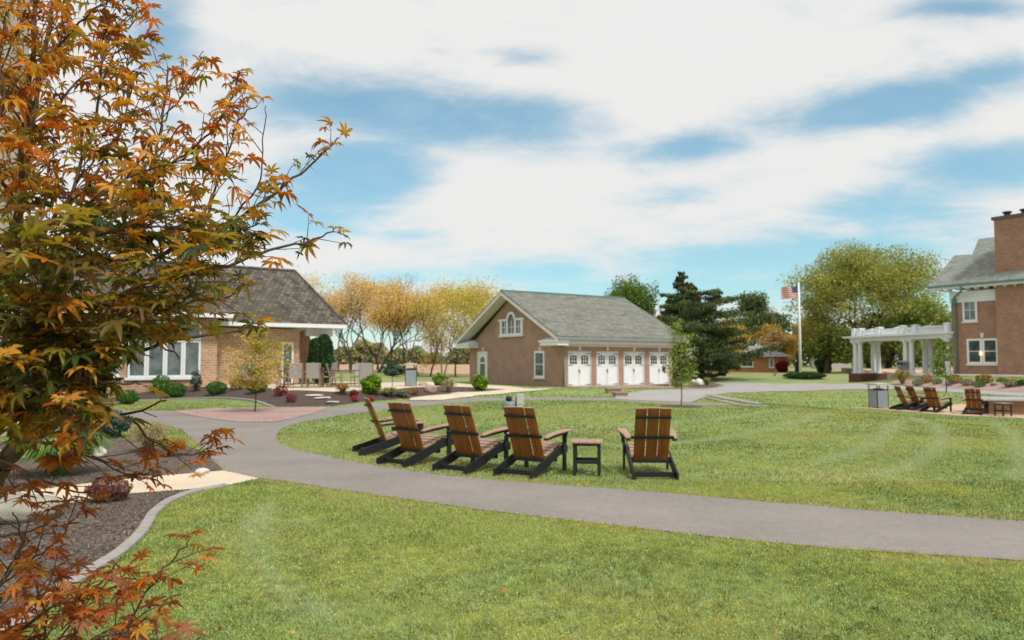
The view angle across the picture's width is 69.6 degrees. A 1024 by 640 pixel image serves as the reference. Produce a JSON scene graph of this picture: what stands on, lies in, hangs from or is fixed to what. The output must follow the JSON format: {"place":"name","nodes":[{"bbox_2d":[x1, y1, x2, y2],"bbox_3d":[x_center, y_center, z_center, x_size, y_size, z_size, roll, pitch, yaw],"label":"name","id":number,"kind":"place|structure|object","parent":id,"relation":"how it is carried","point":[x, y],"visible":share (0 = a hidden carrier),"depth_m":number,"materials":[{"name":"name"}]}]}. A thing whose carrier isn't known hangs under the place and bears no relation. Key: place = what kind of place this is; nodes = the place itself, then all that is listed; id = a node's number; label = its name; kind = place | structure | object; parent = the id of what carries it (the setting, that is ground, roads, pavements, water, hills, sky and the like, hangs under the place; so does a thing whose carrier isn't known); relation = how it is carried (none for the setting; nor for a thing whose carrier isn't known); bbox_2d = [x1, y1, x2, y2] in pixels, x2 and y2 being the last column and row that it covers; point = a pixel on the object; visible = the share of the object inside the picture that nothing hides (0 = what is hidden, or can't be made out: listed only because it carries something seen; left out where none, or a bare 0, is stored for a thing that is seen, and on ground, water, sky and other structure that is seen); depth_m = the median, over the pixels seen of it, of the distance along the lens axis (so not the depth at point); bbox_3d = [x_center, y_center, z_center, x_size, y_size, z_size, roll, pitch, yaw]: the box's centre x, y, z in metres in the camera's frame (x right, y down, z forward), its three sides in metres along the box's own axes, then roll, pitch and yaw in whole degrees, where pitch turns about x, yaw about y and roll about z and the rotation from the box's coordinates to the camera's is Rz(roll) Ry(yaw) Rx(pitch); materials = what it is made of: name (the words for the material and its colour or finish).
{"place":"outdoors","nodes":[
{"label":"outdoors","id":0,"kind":"place"},
{"bbox_2d":[18,431,114,474],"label":"ornamental grass","id":1,"kind":"object","parent":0,"point":[44,450],"depth_m":10.14,"materials":[{"name":"green plant"}]},
{"bbox_2d":[125,416,169,449],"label":"ornamental grass","id":2,"kind":"object","parent":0,"point":[153,431],"depth_m":12.99,"materials":[{"name":"yellow plant"}]},
{"bbox_2d":[151,436,189,455],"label":"ornamental grass","id":3,"kind":"object","parent":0,"point":[176,439],"depth_m":12.40,"materials":[{"name":"yellow plant"}]},
{"bbox_2d":[200,381,548,399],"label":"patio","id":4,"kind":"structure","parent":0,"point":[400,385],"depth_m":33.21,"materials":[{"name":"beige concrete"}]},
{"bbox_2d":[287,363,302,387],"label":"patio chair","id":5,"kind":"object","parent":4,"relation":"on","point":[298,370],"visible":0.97,"depth_m":31.33,"materials":[{"name":"grey fabric"}]},
{"bbox_2d":[305,363,321,387],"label":"patio chair","id":6,"kind":"object","parent":4,"relation":"on","point":[312,370],"visible":0.98,"depth_m":31.21,"materials":[{"name":"grey fabric"}]},
{"bbox_2d":[306,334,334,383],"bbox_3d":[-9.755,1.995,37.539,1.447,2.653,1.399,0,-3,0],"label":"tall shrub","id":7,"kind":"object","parent":4,"relation":"on","point":[318,347],"visible":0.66,"depth_m":37.18,"materials":[{"name":"green plant"}]},
{"bbox_2d":[359,363,373,387],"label":"patio chair","id":8,"kind":"object","parent":4,"relation":"on","point":[366,370],"visible":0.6,"depth_m":31.50,"materials":[{"name":"grey fabric"}]},
{"bbox_2d":[404,363,417,385],"bbox_3d":[-4.654,2.509,33.912,0.660,1.070,0.660,0,-3,-8],"label":"litter bin","id":9,"kind":"object","parent":4,"relation":"on","point":[410,376],"visible":0.98,"depth_m":33.64,"materials":[{"name":"grey metal"}]},
{"bbox_2d":[323,364,678,373],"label":"crop field","id":10,"kind":"structure","parent":0,"point":[462,368],"depth_m":137.45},
{"bbox_2d":[314,339,469,363],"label":"woods","id":11,"kind":"object","parent":10,"relation":"on","point":[358,353],"visible":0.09,"depth_m":294.64,"materials":[{"name":"green plant"}]},
{"bbox_2d":[0,362,1023,639],"bbox_3d":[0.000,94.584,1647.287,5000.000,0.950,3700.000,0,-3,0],"label":"ground","id":12,"kind":"structure","parent":0,"point":[836,376],"depth_m":6.48,"materials":[{"name":"green plant"}]},
{"bbox_2d":[0,0,37,435],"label":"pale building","id":13,"kind":"structure","parent":12,"relation":"on","point":[27,50],"depth_m":16.10,"materials":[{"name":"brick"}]},
{"bbox_2d":[0,473,186,624],"bbox_3d":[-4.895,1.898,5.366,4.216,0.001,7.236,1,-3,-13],"label":"mulch bed","id":14,"kind":"object","parent":12,"relation":"on","point":[97,548],"visible":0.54,"depth_m":6.87,"materials":[{"name":"brown wood"}]},
{"bbox_2d":[0,492,62,524],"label":"boulder","id":15,"kind":"object","parent":14,"relation":"on","point":[22,511],"visible":0.52,"depth_m":7.27,"materials":[{"name":"beige stone"}]},
{"bbox_2d":[84,476,133,501],"bbox_3d":[-4.643,1.951,8.463,0.501,0.317,0.480,-2,-4,36],"label":"heuchera","id":16,"kind":"object","parent":14,"relation":"on","point":[117,489],"visible":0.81,"depth_m":8.38,"materials":[{"name":"red plant"}]},
{"bbox_2d":[0,439,221,489],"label":"mulch bed","id":17,"kind":"object","parent":12,"relation":"on","point":[172,465],"visible":0.36,"depth_m":11.29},
{"bbox_2d":[90,408,135,437],"bbox_3d":[-8.480,2.182,15.496,0.907,0.648,0.887,0,-3,0],"label":"blue spruce","id":18,"kind":"object","parent":12,"relation":"on","point":[117,423],"visible":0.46,"depth_m":15.35,"materials":[{"name":"green plant"}]},
{"bbox_2d":[0,483,228,629],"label":"kerb","id":19,"kind":"structure","parent":12,"relation":"on","point":[140,531],"depth_m":6.53,"materials":[{"name":"concrete"}]},
{"bbox_2d":[117,389,140,404],"bbox_3d":[-14.349,2.882,27.517,0.833,0.606,0.829,0,-3,0],"label":"boxwood","id":20,"kind":"object","parent":12,"relation":"on","point":[132,397],"visible":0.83,"depth_m":27.41,"materials":[{"name":"green plant"}]},
{"bbox_2d":[21,470,257,502],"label":"concrete walk","id":21,"kind":"structure","parent":12,"relation":"on","point":[181,481],"depth_m":9.70,"materials":[{"name":"beige concrete"}]},
{"bbox_2d":[47,397,274,408],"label":"kerb","id":22,"kind":"structure","parent":12,"relation":"on","point":[252,400],"depth_m":29.03,"materials":[{"name":"concrete"}]},
{"bbox_2d":[0,0,352,639],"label":"japanese maple","id":23,"kind":"object","parent":12,"relation":"on","point":[39,370],"visible":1,"depth_m":1.68,"materials":[{"name":"orange plant"}]},
{"bbox_2d":[27,256,347,397],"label":"brick house","id":24,"kind":"structure","parent":12,"relation":"on","point":[297,306],"depth_m":36.35,"materials":[{"name":"brown brick"}]},
{"bbox_2d":[127,341,146,377],"bbox_3d":[-16.460,1.697,32.328,0.735,1.660,0.058,2,-4,-33],"label":"window","id":25,"kind":"structure","parent":24,"relation":"in","point":[136,371],"depth_m":32.33,"materials":[{"name":"grey glass"}]},
{"bbox_2d":[146,342,164,376],"bbox_3d":[-15.838,1.720,32.730,0.735,1.660,0.058,2,-4,-33],"label":"window","id":26,"kind":"structure","parent":24,"relation":"in","point":[156,366],"depth_m":32.73,"materials":[{"name":"grey glass"}]},
{"bbox_2d":[165,340,183,376],"bbox_3d":[-15.213,1.743,33.135,0.735,1.660,0.058,2,-4,-33],"label":"window","id":27,"kind":"structure","parent":24,"relation":"in","point":[173,365],"depth_m":33.15,"materials":[{"name":"grey glass"}]},
{"bbox_2d":[183,340,200,376],"bbox_3d":[-14.588,1.766,33.541,0.735,1.660,0.058,2,-4,-33],"label":"window","id":28,"kind":"structure","parent":24,"relation":"in","point":[191,352],"depth_m":33.54,"materials":[{"name":"grey glass"}]},
{"bbox_2d":[281,342,293,382],"bbox_3d":[-11.318,2.176,37.078,0.580,2.100,0.058,2,-4,-33],"label":"window","id":29,"kind":"structure","parent":24,"relation":"in","point":[289,348],"depth_m":37.10,"materials":[{"name":"white paint"}]},
{"bbox_2d":[95,386,497,405],"bbox_3d":[-11.471,3.140,31.573,26.220,0.450,12.412,1,-3,-14],"label":"mulch bed","id":30,"kind":"object","parent":12,"relation":"on","point":[268,396],"visible":0.41,"depth_m":29.00,"materials":[{"name":"brown wood"}]},
{"bbox_2d":[151,375,169,390],"bbox_3d":[-15.389,2.784,32.269,0.786,0.792,0.781,3,-4,-42],"label":"boxwood","id":31,"kind":"object","parent":30,"relation":"on","point":[155,382],"visible":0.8,"depth_m":32.13,"materials":[{"name":"green plant"}]},
{"bbox_2d":[161,382,186,397],"bbox_3d":[-14.038,2.910,30.570,1.005,0.719,0.953,0,-3,0],"label":"boxwood","id":32,"kind":"object","parent":30,"relation":"on","point":[171,392],"visible":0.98,"depth_m":30.40,"materials":[{"name":"green plant"}]},
{"bbox_2d":[190,370,202,390],"bbox_3d":[-13.418,2.597,31.299,0.560,0.945,0.504,0,-3,0],"label":"dwarf conifer","id":33,"kind":"object","parent":30,"relation":"on","point":[195,377],"visible":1,"depth_m":31.24,"materials":[{"name":"green plant"}]},
{"bbox_2d":[205,381,227,394],"bbox_3d":[-12.020,2.773,29.968,0.893,0.604,0.851,0,-3,0],"label":"boxwood","id":34,"kind":"object","parent":30,"relation":"on","point":[217,389],"visible":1,"depth_m":29.79,"materials":[{"name":"green plant"}]},
{"bbox_2d":[360,373,382,394],"bbox_3d":[-5.618,2.553,29.359,0.853,0.864,0.847,-3,-4,43],"label":"arborvitae","id":35,"kind":"object","parent":30,"relation":"on","point":[372,385],"visible":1,"depth_m":29.17,"materials":[{"name":"green plant"}]},
{"bbox_2d":[470,374,489,390],"bbox_3d":[-1.611,3.158,37.163,1.010,0.907,0.903,0,-3,0],"label":"arborvitae","id":36,"kind":"object","parent":30,"relation":"on","point":[479,382],"visible":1,"depth_m":36.94,"materials":[{"name":"green plant"}]},
{"bbox_2d":[320,286,362,371],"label":"autumn tree","id":37,"kind":"object","parent":12,"relation":"on","point":[338,293],"visible":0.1,"depth_m":80.69,"materials":[{"name":"yellow plant"}]},
{"bbox_2d":[304,267,384,362],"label":"autumn tree","id":38,"kind":"object","parent":12,"relation":"on","point":[349,275],"visible":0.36,"depth_m":79.39,"materials":[{"name":"yellow plant"}]},
{"bbox_2d":[311,275,387,372],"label":"autumn tree","id":39,"kind":"object","parent":12,"relation":"on","point":[343,311],"visible":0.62,"depth_m":73.68,"materials":[{"name":"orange plant"}]},
{"bbox_2d":[352,397,424,455],"bbox_3d":[-2.186,1.853,13.018,1.154,0.970,0.826,1,-3,-22],"label":"lawn chair","id":40,"kind":"object","parent":12,"relation":"on","point":[383,441],"visible":0.52,"depth_m":12.77,"materials":[{"name":"brown wood"}]},
{"bbox_2d":[352,274,430,370],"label":"autumn tree","id":41,"kind":"object","parent":12,"relation":"on","point":[384,291],"visible":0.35,"depth_m":78.01,"materials":[{"name":"yellow plant"}]},
{"bbox_2d":[339,276,445,372],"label":"autumn tree","id":42,"kind":"object","parent":12,"relation":"on","point":[385,304],"visible":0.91,"depth_m":73.97,"materials":[{"name":"yellow plant"}]},
{"bbox_2d":[380,362,404,375],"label":"dwarf conifer","id":43,"kind":"object","parent":12,"relation":"on","point":[388,368],"visible":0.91,"depth_m":69.61,"materials":[{"name":"green plant"}]},
{"bbox_2d":[374,271,433,372],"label":"autumn tree","id":44,"kind":"object","parent":12,"relation":"on","point":[411,281],"visible":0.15,"depth_m":81.61,"materials":[{"name":"yellow plant"}]},
{"bbox_2d":[361,275,451,376],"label":"autumn tree","id":45,"kind":"object","parent":12,"relation":"on","point":[398,330],"visible":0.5,"depth_m":75.95,"materials":[{"name":"yellow plant"}]},
{"bbox_2d":[376,402,453,467],"bbox_3d":[-1.523,1.782,11.757,0.826,0.970,1.154,-3,-4,38],"label":"lawn chair","id":46,"kind":"object","parent":12,"relation":"on","point":[420,440],"visible":0.84,"depth_m":11.59,"materials":[{"name":"brown wood"}]},
{"bbox_2d":[412,285,465,375],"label":"autumn tree","id":47,"kind":"object","parent":12,"relation":"on","point":[424,327],"visible":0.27,"depth_m":79.87,"materials":[{"name":"yellow plant"}]},
{"bbox_2d":[405,283,481,374],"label":"autumn tree","id":48,"kind":"object","parent":12,"relation":"on","point":[447,321],"visible":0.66,"depth_m":75.56,"materials":[{"name":"yellow plant"}]},
{"bbox_2d":[415,281,494,370],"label":"autumn tree","id":49,"kind":"object","parent":12,"relation":"on","point":[444,344],"visible":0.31,"depth_m":81.63,"materials":[{"name":"yellow plant"}]},
{"bbox_2d":[434,277,476,376],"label":"autumn tree","id":50,"kind":"object","parent":12,"relation":"on","point":[467,324],"visible":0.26,"depth_m":79.52,"materials":[{"name":"yellow plant"}]},
{"bbox_2d":[432,405,510,474],"bbox_3d":[-0.589,1.743,11.075,0.826,0.970,1.154,-2,-4,35],"label":"lawn chair","id":51,"kind":"object","parent":12,"relation":"on","point":[473,447],"visible":0.95,"depth_m":10.89,"materials":[{"name":"brown wood"}]},
{"bbox_2d":[444,276,512,324],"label":"autumn tree","id":52,"kind":"object","parent":12,"relation":"on","point":[472,298],"visible":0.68,"depth_m":73.52,"materials":[{"name":"yellow plant"}]},
{"bbox_2d":[28,484,1023,639],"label":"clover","id":53,"kind":"object","parent":12,"relation":"on","point":[541,612],"visible":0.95,"depth_m":5.76,"materials":[{"name":"green plant"}]},
{"bbox_2d":[493,406,572,478],"bbox_3d":[0.288,1.721,10.681,0.826,0.970,1.154,-2,-4,30],"label":"lawn chair","id":54,"kind":"object","parent":12,"relation":"on","point":[526,449],"visible":1,"depth_m":10.48,"materials":[{"name":"brown wood"}]},
{"bbox_2d":[454,289,689,386],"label":"garage","id":55,"kind":"structure","parent":12,"relation":"on","point":[517,337],"depth_m":50.35,"materials":[{"name":"brick"}]},
{"bbox_2d":[477,351,487,377],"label":"side door","id":56,"kind":"structure","parent":55,"relation":"in","point":[482,359],"depth_m":54.72,"materials":[{"name":"white paint"}]},
{"bbox_2d":[498,311,524,336],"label":"window","id":57,"kind":"structure","parent":55,"relation":"in","point":[512,326],"depth_m":51.58,"materials":[{"name":"white paint"}]},
{"bbox_2d":[533,351,545,378],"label":"window","id":58,"kind":"structure","parent":55,"relation":"in","point":[539,356],"depth_m":48.64,"materials":[{"name":"grey glass"}]},
{"bbox_2d":[568,351,590,385],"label":"garage door","id":59,"kind":"structure","parent":55,"relation":"in","point":[579,362],"depth_m":47.32,"materials":[{"name":"white paint"}]},
{"bbox_2d":[597,351,618,385],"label":"garage door","id":60,"kind":"structure","parent":55,"relation":"in","point":[607,361],"depth_m":48.59,"materials":[{"name":"white paint"}]},
{"bbox_2d":[624,352,644,384],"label":"garage door","id":61,"kind":"structure","parent":55,"relation":"in","point":[634,366],"depth_m":49.88,"materials":[{"name":"white paint"}]},
{"bbox_2d":[649,352,668,384],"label":"garage door","id":62,"kind":"structure","parent":55,"relation":"in","point":[656,359],"depth_m":51.08,"materials":[{"name":"white paint"}]},
{"bbox_2d":[571,438,602,476],"bbox_3d":[1.070,1.955,10.486,0.440,0.480,0.440,0,-3,8],"label":"side table","id":63,"kind":"object","parent":12,"relation":"on","point":[586,442],"visible":0.99,"depth_m":10.32,"materials":[{"name":"black wood"}]},
{"bbox_2d":[608,273,660,316],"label":"green tree","id":64,"kind":"object","parent":12,"relation":"on","point":[631,295],"visible":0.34,"depth_m":83.08,"materials":[{"name":"green plant"}]},
{"bbox_2d":[617,407,678,479],"bbox_3d":[1.966,1.711,10.517,0.826,0.970,1.154,0,-3,2],"label":"lawn chair","id":65,"kind":"object","parent":12,"relation":"on","point":[649,450],"visible":0.99,"depth_m":10.28,"materials":[{"name":"brown wood"}]},
{"bbox_2d":[661,405,702,407],"bbox_3d":[6.020,3.070,26.169,1.500,0.001,1.500,0,-3,0],"label":"mulch ring","id":66,"kind":"object","parent":12,"relation":"on","point":[684,406],"visible":0.99,"depth_m":26.07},
{"bbox_2d":[658,318,699,405],"bbox_3d":[5.987,1.511,26.358,1.456,3.160,1.735,0,-3,0],"label":"young tree","id":67,"kind":"object","parent":66,"relation":"on","point":[676,326],"visible":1,"depth_m":26.24,"materials":[{"name":"green plant"}]},
{"bbox_2d":[657,271,717,369],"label":"conifer","id":68,"kind":"object","parent":12,"relation":"on","point":[679,278],"visible":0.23,"depth_m":79.86,"materials":[{"name":"green plant"}]},
{"bbox_2d":[657,287,780,379],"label":"conifer","id":69,"kind":"object","parent":12,"relation":"on","point":[721,357],"visible":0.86,"depth_m":69.62,"materials":[{"name":"green plant"}]},
{"bbox_2d":[732,290,792,340],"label":"green tree","id":70,"kind":"object","parent":12,"relation":"on","point":[756,303],"visible":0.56,"depth_m":136.76,"materials":[{"name":"green plant"}]},
{"bbox_2d":[755,328,796,348],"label":"tan tree","id":71,"kind":"object","parent":12,"relation":"on","point":[774,336],"visible":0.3,"depth_m":119.51,"materials":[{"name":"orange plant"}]},
{"bbox_2d":[752,322,801,360],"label":"yellow tree","id":72,"kind":"object","parent":12,"relation":"on","point":[787,351],"visible":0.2,"depth_m":125.50,"materials":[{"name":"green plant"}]},
{"bbox_2d":[797,280,801,371],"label":"flagpole","id":73,"kind":"object","parent":12,"relation":"on","point":[799,339],"visible":0.91,"depth_m":80.33,"materials":[{"name":"white metal"}]},
{"bbox_2d":[781,286,797,299],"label":"flag","id":74,"kind":"object","parent":73,"relation":"attached to","point":[789,292],"visible":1,"depth_m":80.69,"materials":[{"name":"multicoloured fabric"}]},
{"bbox_2d":[655,312,952,366],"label":"woods","id":75,"kind":"object","parent":12,"relation":"on","point":[895,360],"visible":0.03,"depth_m":207.02,"materials":[{"name":"green plant"}]},
{"bbox_2d":[782,372,826,378],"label":"hedge","id":76,"kind":"object","parent":12,"relation":"on","point":[803,375],"visible":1,"depth_m":71.63,"materials":[{"name":"green plant"}]},
{"bbox_2d":[791,316,832,371],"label":"yellow tree","id":77,"kind":"object","parent":12,"relation":"on","point":[802,346],"visible":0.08,"depth_m":117.26,"materials":[{"name":"green plant"}]},
{"bbox_2d":[802,322,857,372],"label":"green tree","id":78,"kind":"object","parent":12,"relation":"on","point":[833,344],"visible":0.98,"depth_m":98.35,"materials":[{"name":"green plant"}]},
{"bbox_2d":[775,238,948,367],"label":"spreading tree","id":79,"kind":"object","parent":12,"relation":"on","point":[873,277],"visible":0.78,"depth_m":102.31,"materials":[{"name":"green plant"}]},
{"bbox_2d":[857,312,918,367],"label":"green tree","id":80,"kind":"object","parent":12,"relation":"on","point":[887,323],"visible":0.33,"depth_m":101.73,"materials":[{"name":"green plant"}]},
{"bbox_2d":[884,295,952,368],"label":"green tree","id":81,"kind":"object","parent":12,"relation":"on","point":[921,315],"visible":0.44,"depth_m":96.70,"materials":[{"name":"green plant"}]},
{"bbox_2d":[852,404,1023,417],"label":"paver patio","id":82,"kind":"structure","parent":12,"relation":"on","point":[957,409],"depth_m":28.63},
{"bbox_2d":[866,383,889,407],"bbox_3d":[15.436,3.170,31.010,0.660,1.070,0.660,1,-3,-12],"label":"litter bin","id":83,"kind":"object","parent":82,"relation":"on","point":[878,397],"visible":0.98,"depth_m":30.78,"materials":[{"name":"grey metal"}]},
{"bbox_2d":[889,386,924,409],"bbox_3d":[15.985,3.151,29.784,1.154,0.970,0.826,0,-3,2],"label":"lawn chair","id":84,"kind":"object","parent":82,"relation":"on","point":[905,404],"visible":0.88,"depth_m":29.61,"materials":[{"name":"brown wood"}]},
{"bbox_2d":[903,386,933,410],"bbox_3d":[16.339,3.139,29.577,1.154,0.970,0.826,0,-3,-6],"label":"lawn chair","id":85,"kind":"object","parent":82,"relation":"on","point":[911,390],"visible":0.52,"depth_m":29.38,"materials":[{"name":"brown wood"}]},
{"bbox_2d":[919,387,952,412],"bbox_3d":[16.369,3.075,28.431,1.154,0.970,0.826,2,-4,-28],"label":"lawn chair","id":86,"kind":"object","parent":82,"relation":"on","point":[934,402],"visible":0.98,"depth_m":28.30,"materials":[{"name":"brown wood"}]},
{"bbox_2d":[962,388,989,414],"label":"lawn chair","id":87,"kind":"object","parent":82,"relation":"on","point":[971,404],"visible":0.98,"depth_m":27.03,"materials":[{"name":"brown wood"}]},
{"bbox_2d":[960,396,1023,414],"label":"fire pit","id":88,"kind":"object","parent":82,"relation":"on","point":[1018,406],"visible":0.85,"depth_m":27.03,"materials":[{"name":"stone"}]},
{"bbox_2d":[927,337,957,392],"bbox_3d":[23.390,2.437,39.948,1.667,3.002,1.327,1,-3,-10],"label":"young tree","id":89,"kind":"object","parent":12,"relation":"on","point":[938,366],"visible":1,"depth_m":39.86,"materials":[{"name":"green plant"}]},
{"bbox_2d":[891,380,1023,391],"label":"gravel bed","id":90,"kind":"object","parent":12,"relation":"on","point":[988,386],"visible":0.66,"depth_m":44.02,"materials":[{"name":"gravel"}]},
{"bbox_2d":[912,374,1023,379],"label":"terrace","id":91,"kind":"structure","parent":12,"relation":"on","point":[917,376],"depth_m":49.15,"materials":[{"name":"grey concrete"}]},
{"bbox_2d":[928,208,1023,374],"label":"brick mansion","id":92,"kind":"structure","parent":12,"relation":"on","point":[987,305],"depth_m":49.91,"materials":[{"name":"red brick"}]},
{"bbox_2d":[961,302,978,322],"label":"window","id":93,"kind":"structure","parent":92,"relation":"in","point":[969,309],"depth_m":51.03,"materials":[{"name":"white paint"}]},
{"bbox_2d":[966,339,982,363],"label":"window","id":94,"kind":"structure","parent":92,"relation":"in","point":[974,346],"depth_m":50.72,"materials":[{"name":"glass"}]},
{"bbox_2d":[982,338,997,363],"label":"window","id":95,"kind":"structure","parent":92,"relation":"in","point":[989,345],"depth_m":49.89,"materials":[{"name":"glass"}]},
{"bbox_2d":[31,0,1023,361],"label":"sky","id":96,"kind":"structure","parent":0,"point":[552,146],"materials":[{"name":"blue"}]},
{"bbox_2d":[74,397,1023,559],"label":"path","id":97,"kind":"structure","parent":0,"point":[261,453],"depth_m":8.22,"materials":[{"name":"grey asphalt"}]},
{"bbox_2d":[174,407,328,421],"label":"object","id":98,"kind":"object","parent":97,"relation":"on","point":[266,414],"visible":1,"depth_m":22.50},
{"bbox_2d":[210,326,302,411],"bbox_3d":[-8.092,1.555,23.334,2.890,2.732,2.746,0,-3,0],"label":"young tree","id":99,"kind":"object","parent":98,"relation":"on","point":[257,345],"visible":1,"depth_m":23.17,"materials":[{"name":"yellow plant"}]},
{"bbox_2d":[685,346,792,371],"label":"ranch house","id":100,"kind":"structure","parent":0,"point":[767,362],"depth_m":109.95,"materials":[{"name":"red brick"}]},
{"bbox_2d":[616,382,1023,401],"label":"driveway","id":101,"kind":"structure","parent":0,"point":[688,395],"depth_m":46.02,"materials":[{"name":"grey asphalt"}]},
{"bbox_2d":[565,385,699,388],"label":"brick apron","id":102,"kind":"object","parent":101,"relation":"on","point":[635,386],"visible":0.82,"depth_m":46.48,"materials":[{"name":"red brick"}]},
{"bbox_2d":[841,368,952,378],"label":"terrace paving","id":103,"kind":"structure","parent":0,"point":[890,372],"depth_m":81.02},
{"bbox_2d":[843,322,953,381],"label":"pergola","id":104,"kind":"object","parent":103,"relation":"on","point":[904,334],"visible":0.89,"depth_m":56.80,"materials":[{"name":"white paint"}]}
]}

